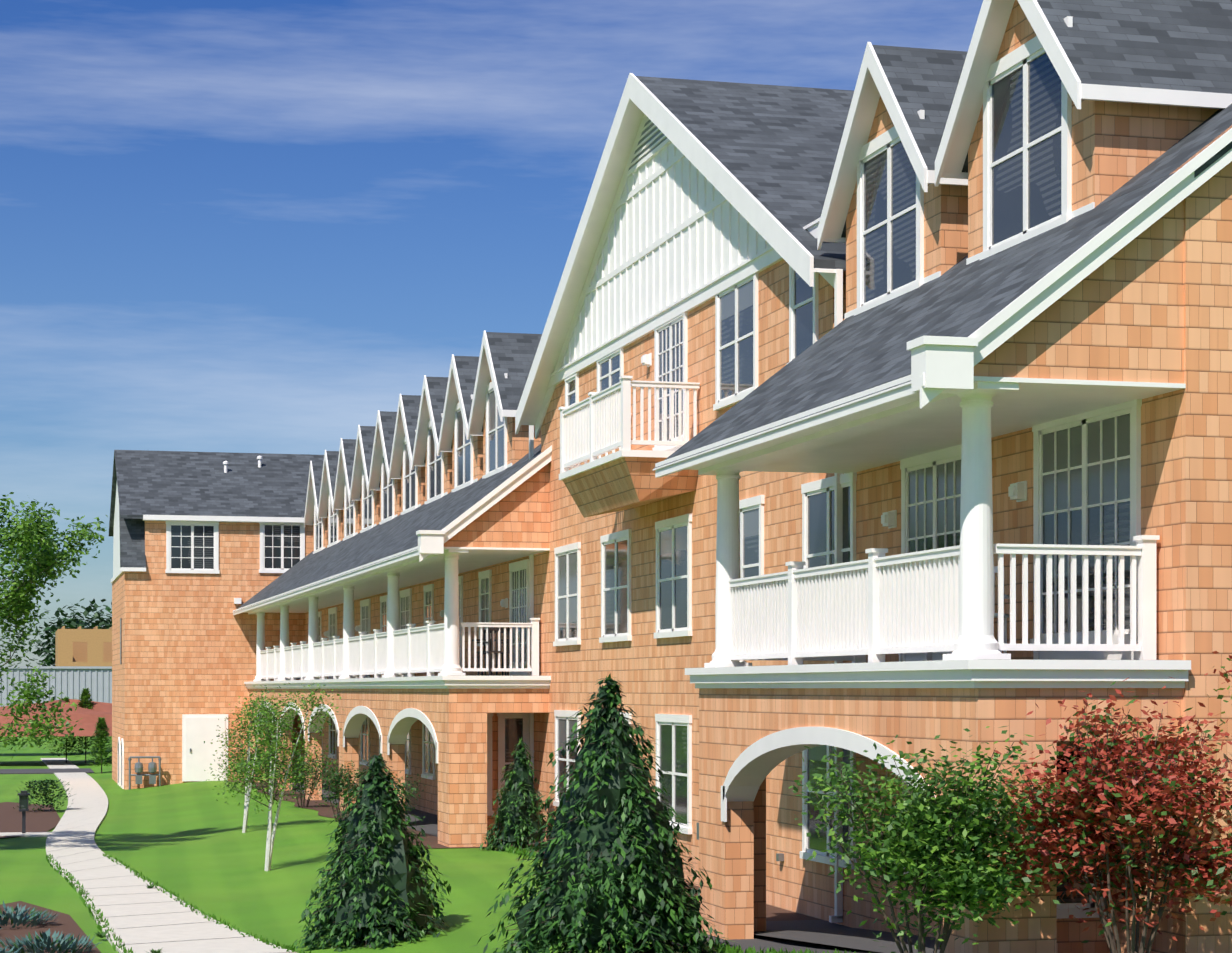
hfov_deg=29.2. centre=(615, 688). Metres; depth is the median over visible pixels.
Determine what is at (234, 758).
shrub
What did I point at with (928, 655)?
balcony furniture
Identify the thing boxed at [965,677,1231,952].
red shrub
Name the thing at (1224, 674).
red shrub
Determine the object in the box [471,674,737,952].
conifer
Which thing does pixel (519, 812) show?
conifer
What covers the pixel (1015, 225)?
building
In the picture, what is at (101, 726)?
young tree
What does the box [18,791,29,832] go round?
path lamp
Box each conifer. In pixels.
[294,754,454,951]
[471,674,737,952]
[478,738,552,851]
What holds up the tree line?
on the ground
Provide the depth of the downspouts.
29.06 m
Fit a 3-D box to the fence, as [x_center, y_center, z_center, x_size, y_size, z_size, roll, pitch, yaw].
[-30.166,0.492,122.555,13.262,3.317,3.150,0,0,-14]
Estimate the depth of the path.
36.96 m
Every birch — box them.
[204,687,289,832]
[206,676,344,870]
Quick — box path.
[0,758,296,952]
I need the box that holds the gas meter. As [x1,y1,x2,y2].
[128,756,161,789]
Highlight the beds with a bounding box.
[0,779,941,952]
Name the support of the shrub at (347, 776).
on the ground
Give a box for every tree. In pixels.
[0,492,107,759]
[45,696,86,762]
[67,687,95,762]
[85,717,111,772]
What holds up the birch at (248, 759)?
on the ground
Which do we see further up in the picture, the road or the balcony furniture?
the balcony furniture
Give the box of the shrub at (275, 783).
[252,748,290,795]
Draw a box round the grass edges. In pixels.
[46,845,869,952]
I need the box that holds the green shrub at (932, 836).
[789,726,1059,952]
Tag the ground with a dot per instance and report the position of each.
(192, 843)
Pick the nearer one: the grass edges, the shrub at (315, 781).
the grass edges
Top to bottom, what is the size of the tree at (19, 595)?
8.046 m
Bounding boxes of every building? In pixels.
[55,626,111,665]
[109,0,1231,952]
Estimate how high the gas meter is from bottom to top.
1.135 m
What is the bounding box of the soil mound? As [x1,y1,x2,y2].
[0,699,111,735]
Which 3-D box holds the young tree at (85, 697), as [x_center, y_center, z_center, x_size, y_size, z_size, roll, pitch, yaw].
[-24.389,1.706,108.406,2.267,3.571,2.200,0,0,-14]
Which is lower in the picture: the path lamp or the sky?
the path lamp
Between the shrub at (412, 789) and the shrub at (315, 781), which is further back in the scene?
the shrub at (315, 781)
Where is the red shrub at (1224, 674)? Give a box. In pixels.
[1204,651,1231,731]
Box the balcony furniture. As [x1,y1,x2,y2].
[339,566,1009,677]
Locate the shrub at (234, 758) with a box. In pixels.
[218,744,261,782]
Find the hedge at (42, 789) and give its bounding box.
[10,778,75,810]
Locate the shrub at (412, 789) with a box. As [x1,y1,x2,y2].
[354,768,433,826]
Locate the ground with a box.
[0,736,706,952]
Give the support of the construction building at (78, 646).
on the ground
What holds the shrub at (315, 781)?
on the beds
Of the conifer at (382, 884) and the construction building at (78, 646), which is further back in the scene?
the construction building at (78, 646)
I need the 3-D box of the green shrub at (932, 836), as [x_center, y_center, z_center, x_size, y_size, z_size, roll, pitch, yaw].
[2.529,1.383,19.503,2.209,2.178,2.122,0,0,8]
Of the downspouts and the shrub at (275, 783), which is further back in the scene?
the shrub at (275, 783)
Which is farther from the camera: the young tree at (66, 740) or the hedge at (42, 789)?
the young tree at (66, 740)
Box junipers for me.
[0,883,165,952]
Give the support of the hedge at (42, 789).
on the beds
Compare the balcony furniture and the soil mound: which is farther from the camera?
the soil mound
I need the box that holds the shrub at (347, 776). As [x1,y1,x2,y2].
[312,760,368,821]
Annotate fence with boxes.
[0,666,111,706]
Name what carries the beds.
on the ground
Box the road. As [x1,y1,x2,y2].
[0,768,94,773]
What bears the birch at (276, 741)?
on the ground
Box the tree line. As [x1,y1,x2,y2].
[28,598,111,665]
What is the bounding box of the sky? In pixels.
[0,0,982,665]
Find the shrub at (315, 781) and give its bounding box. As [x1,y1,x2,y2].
[273,747,333,807]
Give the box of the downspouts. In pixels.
[528,269,842,922]

